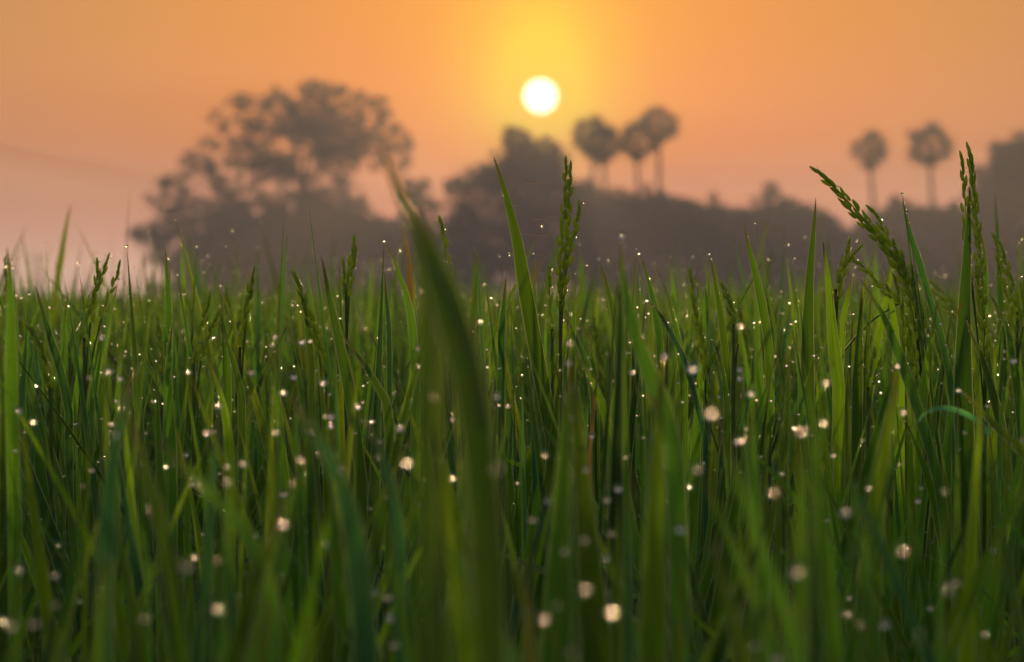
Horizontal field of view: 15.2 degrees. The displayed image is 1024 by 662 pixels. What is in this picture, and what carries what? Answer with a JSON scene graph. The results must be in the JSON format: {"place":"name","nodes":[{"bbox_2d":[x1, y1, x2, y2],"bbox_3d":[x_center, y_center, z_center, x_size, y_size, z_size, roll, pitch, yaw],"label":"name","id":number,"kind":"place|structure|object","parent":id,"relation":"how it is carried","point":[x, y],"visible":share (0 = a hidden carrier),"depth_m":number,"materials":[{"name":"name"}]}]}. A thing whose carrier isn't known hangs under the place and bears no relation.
{"place":"outdoors","nodes":[
{"label":"outdoors","id":0,"kind":"place"},
{"bbox_2d":[0,149,447,199],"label":"overhead wire","id":1,"kind":"object","parent":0,"point":[210,187],"visible":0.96,"depth_m":291.41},
{"bbox_2d":[1,159,446,207],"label":"overhead wire","id":2,"kind":"object","parent":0,"point":[197,195],"visible":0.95,"depth_m":290.35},
{"bbox_2d":[0,0,1023,297],"label":"sky","id":3,"kind":"structure","parent":0,"point":[780,88],"materials":[{"name":"orange"}]},
{"bbox_2d":[457,160,976,171],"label":"overhead wire","id":4,"kind":"object","parent":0,"point":[754,170],"visible":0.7,"depth_m":349.87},
{"bbox_3d":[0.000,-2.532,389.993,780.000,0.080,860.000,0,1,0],"label":"ground","id":5,"kind":"structure","parent":0,"visible":0},
{"bbox_2d":[4,248,21,660],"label":"rice leaf","id":6,"kind":"object","parent":5,"relation":"on","point":[11,386],"visible":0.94,"depth_m":1.85,"materials":[{"name":"plant"}]},
{"bbox_2d":[23,321,53,597],"bbox_3d":[-0.277,0.487,2.253,0.019,0.985,0.007,0,1,0],"label":"rice panicle","id":7,"kind":"object","parent":5,"relation":"on","point":[48,379],"visible":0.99,"depth_m":2.25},
{"bbox_2d":[48,204,70,369],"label":"rice leaf","id":8,"kind":"object","parent":5,"relation":"on","point":[60,262],"visible":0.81,"depth_m":4.60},
{"bbox_2d":[81,252,120,513],"bbox_3d":[-0.273,0.462,2.551,0.026,1.029,0.009,0,1,0],"label":"rice panicle","id":9,"kind":"object","parent":5,"relation":"on","point":[92,318],"visible":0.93,"depth_m":2.55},
{"bbox_2d":[94,371,137,661],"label":"rice leaf","id":10,"kind":"object","parent":5,"relation":"on","point":[106,534],"visible":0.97,"depth_m":1.35,"materials":[{"name":"plant"}]},
{"bbox_2d":[131,413,188,661],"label":"rice leaf","id":11,"kind":"object","parent":5,"relation":"on","point":[149,485],"visible":0.82,"depth_m":1.36,"materials":[{"name":"plant"}]},
{"bbox_2d":[156,313,163,386],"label":"rice panicle","id":12,"kind":"object","parent":5,"relation":"on","point":[160,341],"visible":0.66,"depth_m":2.85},
{"bbox_2d":[164,249,172,384],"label":"rice leaf","id":13,"kind":"object","parent":5,"relation":"on","point":[168,321],"visible":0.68,"depth_m":2.50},
{"bbox_2d":[163,323,176,558],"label":"rice leaf","id":14,"kind":"object","parent":5,"relation":"on","point":[169,431],"visible":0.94,"depth_m":2.20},
{"bbox_2d":[127,170,216,295],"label":"broadleaf tree","id":15,"kind":"object","parent":5,"relation":"on","point":[157,236],"visible":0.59,"depth_m":324.91,"materials":[{"name":"green plant"}]},
{"bbox_2d":[190,290,220,622],"bbox_3d":[-0.191,0.476,2.401,0.019,1.004,0.010,0,1,0],"label":"rice panicle","id":16,"kind":"object","parent":5,"relation":"on","point":[203,321],"visible":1,"depth_m":2.40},
{"bbox_2d":[207,358,235,598],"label":"rice leaf","id":17,"kind":"object","parent":5,"relation":"on","point":[228,439],"visible":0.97,"depth_m":2.10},
{"bbox_2d":[220,293,231,494],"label":"rice leaf","id":18,"kind":"object","parent":5,"relation":"on","point":[227,379],"visible":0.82,"depth_m":2.50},
{"bbox_2d":[224,285,235,391],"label":"rice panicle","id":19,"kind":"object","parent":5,"relation":"on","point":[230,309],"visible":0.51,"depth_m":3.34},
{"bbox_2d":[218,320,246,591],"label":"rice leaf","id":20,"kind":"object","parent":5,"relation":"on","point":[240,390],"visible":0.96,"depth_m":2.30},
{"bbox_2d":[235,264,255,381],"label":"rice panicle","id":21,"kind":"object","parent":5,"relation":"on","point":[249,296],"visible":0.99,"depth_m":2.50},
{"bbox_2d":[187,203,350,297],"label":"shrubby tree","id":22,"kind":"object","parent":5,"relation":"on","point":[247,233],"visible":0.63,"depth_m":315.78,"materials":[{"name":"green plant"}]},
{"bbox_2d":[176,77,415,297],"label":"tree","id":23,"kind":"object","parent":5,"relation":"on","point":[313,130],"visible":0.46,"depth_m":339.28,"materials":[{"name":"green plant"}]},
{"bbox_2d":[301,290,314,446],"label":"rice leaf","id":24,"kind":"object","parent":5,"relation":"on","point":[311,391],"visible":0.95,"depth_m":2.45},
{"bbox_2d":[291,269,327,416],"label":"rice panicle","id":25,"kind":"object","parent":5,"relation":"on","point":[315,332],"visible":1,"depth_m":2.45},
{"bbox_2d":[288,395,377,661],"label":"rice leaf","id":26,"kind":"object","parent":5,"relation":"on","point":[362,611],"visible":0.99,"depth_m":1.28,"materials":[{"name":"plant"}]},
{"bbox_2d":[321,257,366,544],"bbox_3d":[-0.094,0.469,2.154,0.026,1.023,0.004,0,1,0],"label":"rice leaf","id":27,"kind":"object","parent":5,"relation":"on","point":[345,371],"visible":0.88,"depth_m":2.15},
{"bbox_2d":[341,235,356,447],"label":"rice panicle","id":28,"kind":"object","parent":5,"relation":"on","point":[347,293],"visible":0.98,"depth_m":2.48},
{"bbox_2d":[342,334,393,641],"bbox_3d":[-0.079,0.491,2.105,0.029,0.979,0.003,0,1,0],"label":"rice leaf","id":29,"kind":"object","parent":5,"relation":"on","point":[387,415],"visible":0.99,"depth_m":2.10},
{"bbox_2d":[324,200,417,297],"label":"shrubby tree","id":30,"kind":"object","parent":5,"relation":"on","point":[364,229],"visible":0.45,"depth_m":318.79,"materials":[{"name":"green plant"}]},
{"bbox_2d":[370,334,383,635],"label":"rice leaf","id":31,"kind":"object","parent":5,"relation":"on","point":[380,620],"visible":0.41,"depth_m":2.45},
{"bbox_2d":[384,274,391,405],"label":"rice leaf","id":32,"kind":"object","parent":5,"relation":"on","point":[389,355],"visible":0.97,"depth_m":2.50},
{"bbox_2d":[386,243,419,634],"bbox_3d":[-0.064,0.463,2.254,0.021,1.032,0.004,0,1,0],"label":"rice leaf","id":33,"kind":"object","parent":5,"relation":"on","point":[414,409],"visible":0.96,"depth_m":2.25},
{"bbox_2d":[382,145,432,661],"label":"rice leaf","id":34,"kind":"object","parent":5,"relation":"on","point":[426,472],"visible":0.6,"depth_m":1.08,"materials":[{"name":"plant"}]},
{"bbox_2d":[398,176,467,244],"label":"slender tree","id":35,"kind":"object","parent":5,"relation":"on","point":[417,190],"visible":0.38,"depth_m":334.90,"materials":[{"name":"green plant"}]},
{"bbox_2d":[438,216,453,416],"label":"rice panicle","id":36,"kind":"object","parent":5,"relation":"on","point":[445,245],"visible":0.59,"depth_m":2.60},
{"bbox_2d":[411,226,503,296],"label":"shrubby tree","id":37,"kind":"object","parent":5,"relation":"on","point":[455,249],"visible":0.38,"depth_m":323.45,"materials":[{"name":"green plant"}]},
{"bbox_2d":[437,160,510,287],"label":"leaning tree","id":38,"kind":"object","parent":5,"relation":"on","point":[468,215],"visible":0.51,"depth_m":337.52,"materials":[{"name":"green plant"}]},
{"bbox_2d":[498,278,505,546],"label":"rice leaf","id":39,"kind":"object","parent":5,"relation":"on","point":[501,358],"visible":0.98,"depth_m":2.45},
{"bbox_2d":[0,231,1022,378],"bbox_3d":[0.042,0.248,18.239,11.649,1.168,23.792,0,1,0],"label":"rice leaves","id":40,"kind":"object","parent":5,"relation":"on","point":[275,315],"visible":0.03,"depth_m":12.02,"materials":[{"name":"green plant"}]},
{"bbox_2d":[0,181,1023,661],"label":"rice","id":41,"kind":"object","parent":5,"relation":"on","point":[744,517],"depth_m":1.99,"materials":[{"name":"plant"}]},
{"bbox_2d":[35,286,74,661],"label":"rice leaf","id":42,"kind":"object","parent":41,"relation":"on","point":[62,379],"visible":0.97,"depth_m":2.35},
{"bbox_2d":[60,293,68,541],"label":"rice leaf","id":43,"kind":"object","parent":41,"relation":"on","point":[63,352],"visible":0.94,"depth_m":2.60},
{"bbox_2d":[91,551,106,661],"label":"rice leaf","id":44,"kind":"object","parent":41,"relation":"on","point":[98,643],"visible":1,"depth_m":1.15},
{"bbox_2d":[152,443,281,661],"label":"rice leaf","id":45,"kind":"object","parent":41,"relation":"on","point":[242,528],"visible":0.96,"depth_m":1.22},
{"bbox_2d":[226,495,283,661],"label":"rice leaf","id":46,"kind":"object","parent":41,"relation":"on","point":[241,631],"visible":0.98,"depth_m":1.20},
{"bbox_2d":[360,410,406,661],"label":"rice leaf","id":47,"kind":"object","parent":41,"relation":"on","point":[399,542],"visible":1,"depth_m":1.38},
{"bbox_2d":[401,220,413,379],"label":"rice leaf","id":48,"kind":"object","parent":41,"relation":"on","point":[409,280],"visible":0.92,"depth_m":4.20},
{"bbox_2d":[434,322,443,661],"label":"rice leaf","id":49,"kind":"object","parent":41,"relation":"on","point":[439,517],"visible":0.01,"depth_m":1.14,"materials":[{"name":"plant"}]},
{"bbox_2d":[411,211,488,430],"bbox_3d":[-0.016,-0.004,0.960,0.020,0.057,0.001,0,1,0],"label":"rice leaf","id":50,"kind":"object","parent":41,"relation":"attached to","point":[453,310],"visible":1,"depth_m":0.96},
{"bbox_2d":[468,252,477,331],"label":"rice leaf","id":51,"kind":"object","parent":41,"relation":"on","point":[473,305],"visible":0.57,"depth_m":3.50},
{"bbox_2d":[0,146,1023,661],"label":"dew","id":52,"kind":"object","parent":41,"relation":"on","point":[612,610],"visible":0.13,"depth_m":1.75,"materials":[{"name":"liquid"}]},
{"bbox_2d":[516,556,536,661],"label":"rice leaf","id":53,"kind":"object","parent":41,"relation":"on","point":[530,652],"visible":1,"depth_m":1.15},
{"bbox_2d":[564,315,593,497],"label":"rice leaf","id":54,"kind":"object","parent":41,"relation":"on","point":[585,360],"visible":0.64,"depth_m":2.45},
{"bbox_2d":[588,374,596,479],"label":"rice leaf","id":55,"kind":"object","parent":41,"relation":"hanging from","point":[591,439],"visible":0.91,"depth_m":2.00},
{"bbox_2d":[587,320,599,505],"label":"rice leaf","id":56,"kind":"object","parent":41,"relation":"on","point":[596,453],"visible":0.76,"depth_m":2.45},
{"bbox_2d":[648,300,708,640],"bbox_3d":[0.101,0.479,2.304,0.041,0.999,0.002,0,1,0],"label":"rice leaf","id":57,"kind":"object","parent":41,"relation":"on","point":[700,419],"visible":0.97,"depth_m":2.30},
{"bbox_2d":[698,278,706,509],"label":"rice leaf","id":58,"kind":"object","parent":41,"relation":"on","point":[701,309],"visible":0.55,"depth_m":2.55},
{"bbox_2d":[714,343,730,524],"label":"rice leaf","id":59,"kind":"object","parent":41,"relation":"on","point":[727,412],"visible":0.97,"depth_m":2.35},
{"bbox_2d":[838,276,851,373],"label":"rice leaf","id":60,"kind":"object","parent":41,"relation":"on","point":[842,328],"visible":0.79,"depth_m":2.40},
{"bbox_2d":[917,406,990,435],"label":"rice leaf","id":61,"kind":"object","parent":41,"relation":"on","point":[972,417],"visible":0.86,"depth_m":1.95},
{"bbox_2d":[979,238,987,611],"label":"rice leaf","id":62,"kind":"object","parent":41,"relation":"on","point":[985,276],"visible":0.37,"depth_m":2.45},
{"bbox_2d":[962,392,1023,459],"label":"rice leaf","id":63,"kind":"object","parent":41,"relation":"on","point":[1002,433],"visible":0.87,"depth_m":1.90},
{"bbox_2d":[990,295,1023,661],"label":"rice leaf","id":64,"kind":"object","parent":41,"relation":"on","point":[1018,394],"visible":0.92,"depth_m":2.20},
{"bbox_2d":[499,124,535,236],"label":"palm tree","id":65,"kind":"object","parent":5,"relation":"on","point":[516,152],"visible":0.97,"depth_m":341.69,"materials":[{"name":"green plant"}]},
{"bbox_2d":[493,156,558,467],"bbox_3d":[0.011,0.434,2.404,0.045,1.088,0.002,0,1,0],"label":"rice leaf","id":66,"kind":"object","parent":5,"relation":"on","point":[530,321],"visible":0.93,"depth_m":2.40,"materials":[{"name":"plant"}]},
{"bbox_2d":[478,138,591,295],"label":"round tree","id":67,"kind":"object","parent":5,"relation":"on","point":[532,205],"visible":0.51,"depth_m":345.29,"materials":[{"name":"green plant"}]},
{"bbox_2d":[526,134,565,291],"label":"palm tree","id":68,"kind":"object","parent":5,"relation":"on","point":[543,163],"visible":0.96,"depth_m":343.76,"materials":[{"name":"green plant"}]},
{"bbox_2d":[546,264,555,402],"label":"rice panicle","id":69,"kind":"object","parent":5,"relation":"on","point":[550,300],"visible":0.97,"depth_m":2.50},
{"bbox_2d":[541,367,571,661],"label":"rice leaf","id":70,"kind":"object","parent":5,"relation":"on","point":[560,532],"visible":0.95,"depth_m":1.42,"materials":[{"name":"plant"}]},
{"bbox_2d":[555,155,580,437],"bbox_3d":[0.035,0.434,2.405,0.016,1.088,0.007,0,1,0],"label":"rice panicle","id":71,"kind":"object","parent":5,"relation":"on","point":[562,280],"visible":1,"depth_m":2.40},
{"bbox_2d":[567,112,617,192],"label":"palm tree","id":72,"kind":"object","parent":5,"relation":"on","point":[590,149],"visible":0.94,"depth_m":339.47,"materials":[{"name":"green plant"}]},
{"bbox_2d":[577,355,611,512],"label":"rice leaf","id":73,"kind":"object","parent":5,"relation":"on","point":[601,403],"visible":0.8,"depth_m":2.00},
{"bbox_2d":[592,313,604,554],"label":"rice panicle","id":74,"kind":"object","parent":5,"relation":"on","point":[596,335],"visible":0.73,"depth_m":2.94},
{"bbox_2d":[563,182,639,297],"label":"shrubby tree","id":75,"kind":"object","parent":5,"relation":"on","point":[598,225],"visible":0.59,"depth_m":332.10,"materials":[{"name":"green plant"}]},
{"bbox_2d":[600,264,628,417],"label":"rice leaf","id":76,"kind":"object","parent":5,"relation":"on","point":[610,301],"visible":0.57,"depth_m":2.50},
{"bbox_2d":[615,289,634,614],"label":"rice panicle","id":77,"kind":"object","parent":5,"relation":"on","point":[633,455],"visible":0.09,"depth_m":2.60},
{"bbox_2d":[615,117,661,192],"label":"palm tree","id":78,"kind":"object","parent":5,"relation":"on","point":[636,154],"visible":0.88,"depth_m":342.48,"materials":[{"name":"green plant"}]},
{"bbox_2d":[605,181,693,297],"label":"shrubby tree","id":79,"kind":"object","parent":5,"relation":"on","point":[658,214],"visible":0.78,"depth_m":328.62,"materials":[{"name":"green plant"}]},
{"bbox_2d":[639,255,663,373],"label":"rice leaf","id":80,"kind":"object","parent":5,"relation":"on","point":[658,335],"visible":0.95,"depth_m":2.50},
{"bbox_2d":[639,359,667,661],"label":"rice leaf","id":81,"kind":"object","parent":5,"relation":"on","point":[653,620],"visible":1,"depth_m":1.40,"materials":[{"name":"plant"}]},
{"bbox_2d":[619,238,688,661],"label":"rice leaf","id":82,"kind":"object","parent":5,"relation":"on","point":[676,488],"visible":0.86,"depth_m":1.62,"materials":[{"name":"plant"}]},
{"bbox_2d":[634,103,683,188],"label":"palm tree","id":83,"kind":"object","parent":5,"relation":"on","point":[659,136],"visible":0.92,"depth_m":335.60,"materials":[{"name":"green plant"}]},
{"bbox_2d":[665,287,688,537],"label":"rice leaf","id":84,"kind":"object","parent":5,"relation":"on","point":[683,392],"visible":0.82,"depth_m":2.45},
{"bbox_2d":[688,265,710,435],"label":"rice panicle","id":85,"kind":"object","parent":5,"relation":"on","point":[699,329],"visible":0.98,"depth_m":2.35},
{"bbox_2d":[672,191,729,294],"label":"shrubby tree","id":86,"kind":"object","parent":5,"relation":"on","point":[693,221],"visible":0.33,"depth_m":341.31,"materials":[{"name":"green plant"}]},
{"bbox_2d":[710,255,730,543],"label":"rice leaf","id":87,"kind":"object","parent":5,"relation":"on","point":[724,343],"visible":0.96,"depth_m":2.45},
{"bbox_2d":[719,278,740,596],"bbox_3d":[0.131,0.473,2.306,0.013,1.011,0.007,0,1,0],"label":"rice panicle","id":88,"kind":"object","parent":5,"relation":"on","point":[734,331],"visible":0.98,"depth_m":2.30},
{"bbox_2d":[711,532,752,661],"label":"rice leaf","id":89,"kind":"object","parent":5,"relation":"on","point":[741,650],"visible":1,"depth_m":1.12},
{"bbox_2d":[691,202,773,296],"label":"shrubby tree","id":90,"kind":"object","parent":5,"relation":"on","point":[719,242],"visible":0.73,"depth_m":328.28,"materials":[{"name":"green plant"}]},
{"bbox_2d":[737,296,750,423],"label":"rice panicle","id":91,"kind":"object","parent":5,"relation":"on","point":[743,330],"visible":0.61,"depth_m":3.27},
{"bbox_2d":[744,225,773,530],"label":"rice leaf","id":92,"kind":"object","parent":5,"relation":"on","point":[765,324],"visible":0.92,"depth_m":2.45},
{"bbox_2d":[748,189,826,297],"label":"shrubby tree","id":93,"kind":"object","parent":5,"relation":"on","point":[782,212],"visible":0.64,"depth_m":333.18,"materials":[{"name":"green plant"}]},
{"bbox_2d":[801,199,815,478],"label":"rice leaf","id":94,"kind":"object","parent":5,"relation":"on","point":[807,336],"visible":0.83,"depth_m":2.38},
{"bbox_2d":[787,196,857,295],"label":"shrubby tree","id":95,"kind":"object","parent":5,"relation":"on","point":[833,230],"visible":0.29,"depth_m":349.14,"materials":[{"name":"green plant"}]},
{"bbox_2d":[823,243,844,538],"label":"rice leaf","id":96,"kind":"object","parent":5,"relation":"on","point":[838,388],"visible":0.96,"depth_m":2.30,"materials":[{"name":"plant"}]},
{"bbox_2d":[851,287,862,579],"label":"rice leaf","id":97,"kind":"object","parent":5,"relation":"on","point":[857,409],"visible":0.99,"depth_m":2.30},
{"bbox_2d":[832,237,899,350],"bbox_3d":[0.223,0.459,2.426,0.044,1.038,0.015,0,1,-6],"label":"rice panicle","id":98,"kind":"object","parent":5,"relation":"on","point":[843,264],"visible":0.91,"depth_m":2.42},
{"bbox_2d":[809,166,926,565],"bbox_3d":[0.221,0.438,2.385,0.072,1.081,0.020,0,1,0],"label":"rice panicle","id":99,"kind":"object","parent":5,"relation":"on","point":[899,265],"visible":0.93,"depth_m":2.38,"materials":[{"name":"plant"}]},
{"bbox_2d":[848,126,892,210],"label":"palm tree","id":100,"kind":"object","parent":5,"relation":"on","point":[868,162],"visible":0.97,"depth_m":344.72,"materials":[{"name":"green plant"}]},
{"bbox_2d":[865,346,881,506],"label":"rice panicle","id":101,"kind":"object","parent":5,"relation":"on","point":[869,392],"visible":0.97,"depth_m":2.20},
{"bbox_2d":[852,367,898,661],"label":"rice leaf","id":102,"kind":"object","parent":5,"relation":"on","point":[882,460],"visible":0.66,"depth_m":1.70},
{"bbox_2d":[834,194,935,297],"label":"shrubby tree","id":103,"kind":"object","parent":5,"relation":"on","point":[893,221],"visible":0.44,"depth_m":324.75,"materials":[{"name":"green plant"}]},
{"bbox_2d":[883,273,904,661],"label":"rice leaf","id":104,"kind":"object","parent":5,"relation":"on","point":[901,386],"visible":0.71,"depth_m":2.40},
{"bbox_2d":[862,281,950,647],"bbox_3d":[0.217,0.476,2.104,0.052,1.009,0.002,0,1,0],"label":"rice leaf","id":105,"kind":"object","parent":5,"relation":"on","point":[922,424],"visible":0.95,"depth_m":2.10,"materials":[{"name":"plant"}]},
{"bbox_2d":[912,303,936,524],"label":"rice leaf","id":106,"kind":"object","parent":5,"relation":"on","point":[923,389],"visible":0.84,"depth_m":2.25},
{"bbox_2d":[895,199,960,296],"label":"shrubby tree","id":107,"kind":"object","parent":5,"relation":"on","point":[927,225],"visible":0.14,"depth_m":333.63,"materials":[{"name":"green plant"}]},
{"bbox_2d":[902,197,955,545],"bbox_3d":[0.258,0.448,2.364,0.037,1.061,0.002,0,1,0],"label":"rice leaf","id":108,"kind":"object","parent":5,"relation":"on","point":[932,306],"visible":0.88,"depth_m":2.36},
{"bbox_2d":[902,119,958,208],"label":"palm tree","id":109,"kind":"object","parent":5,"relation":"on","point":[930,160],"visible":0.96,"depth_m":339.64,"materials":[{"name":"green plant"}]},
{"bbox_2d":[910,272,957,323],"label":"rice panicle","id":110,"kind":"object","parent":5,"relation":"on","point":[945,300],"visible":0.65,"depth_m":3.00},
{"bbox_2d":[954,188,981,616],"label":"rice leaf","id":111,"kind":"object","parent":5,"relation":"on","point":[963,378],"visible":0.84,"depth_m":2.33,"materials":[{"name":"plant"}]},
{"bbox_2d":[959,141,989,606],"bbox_3d":[0.285,0.431,2.365,0.019,1.095,0.021,0,1,0],"label":"rice panicle","id":112,"kind":"object","parent":5,"relation":"on","point":[982,299],"visible":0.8,"depth_m":2.36,"materials":[{"name":"plant"}]},
{"bbox_2d":[929,185,1023,296],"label":"shrubby tree","id":113,"kind":"object","parent":5,"relation":"on","point":[1010,212],"visible":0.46,"depth_m":312.35,"materials":[{"name":"green plant"}]},
{"bbox_2d":[966,321,1013,661],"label":"rice leaf","id":114,"kind":"object","parent":5,"relation":"on","point":[994,399],"visible":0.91,"depth_m":2.20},
{"bbox_2d":[960,128,1023,205],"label":"pointed tree","id":115,"kind":"object","parent":5,"relation":"on","point":[1005,174],"visible":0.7,"depth_m":334.66,"materials":[{"name":"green plant"}]},
{"bbox_2d":[991,232,1023,646],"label":"rice panicle","id":116,"kind":"object","parent":5,"relation":"on","point":[1019,315],"visible":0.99,"depth_m":2.75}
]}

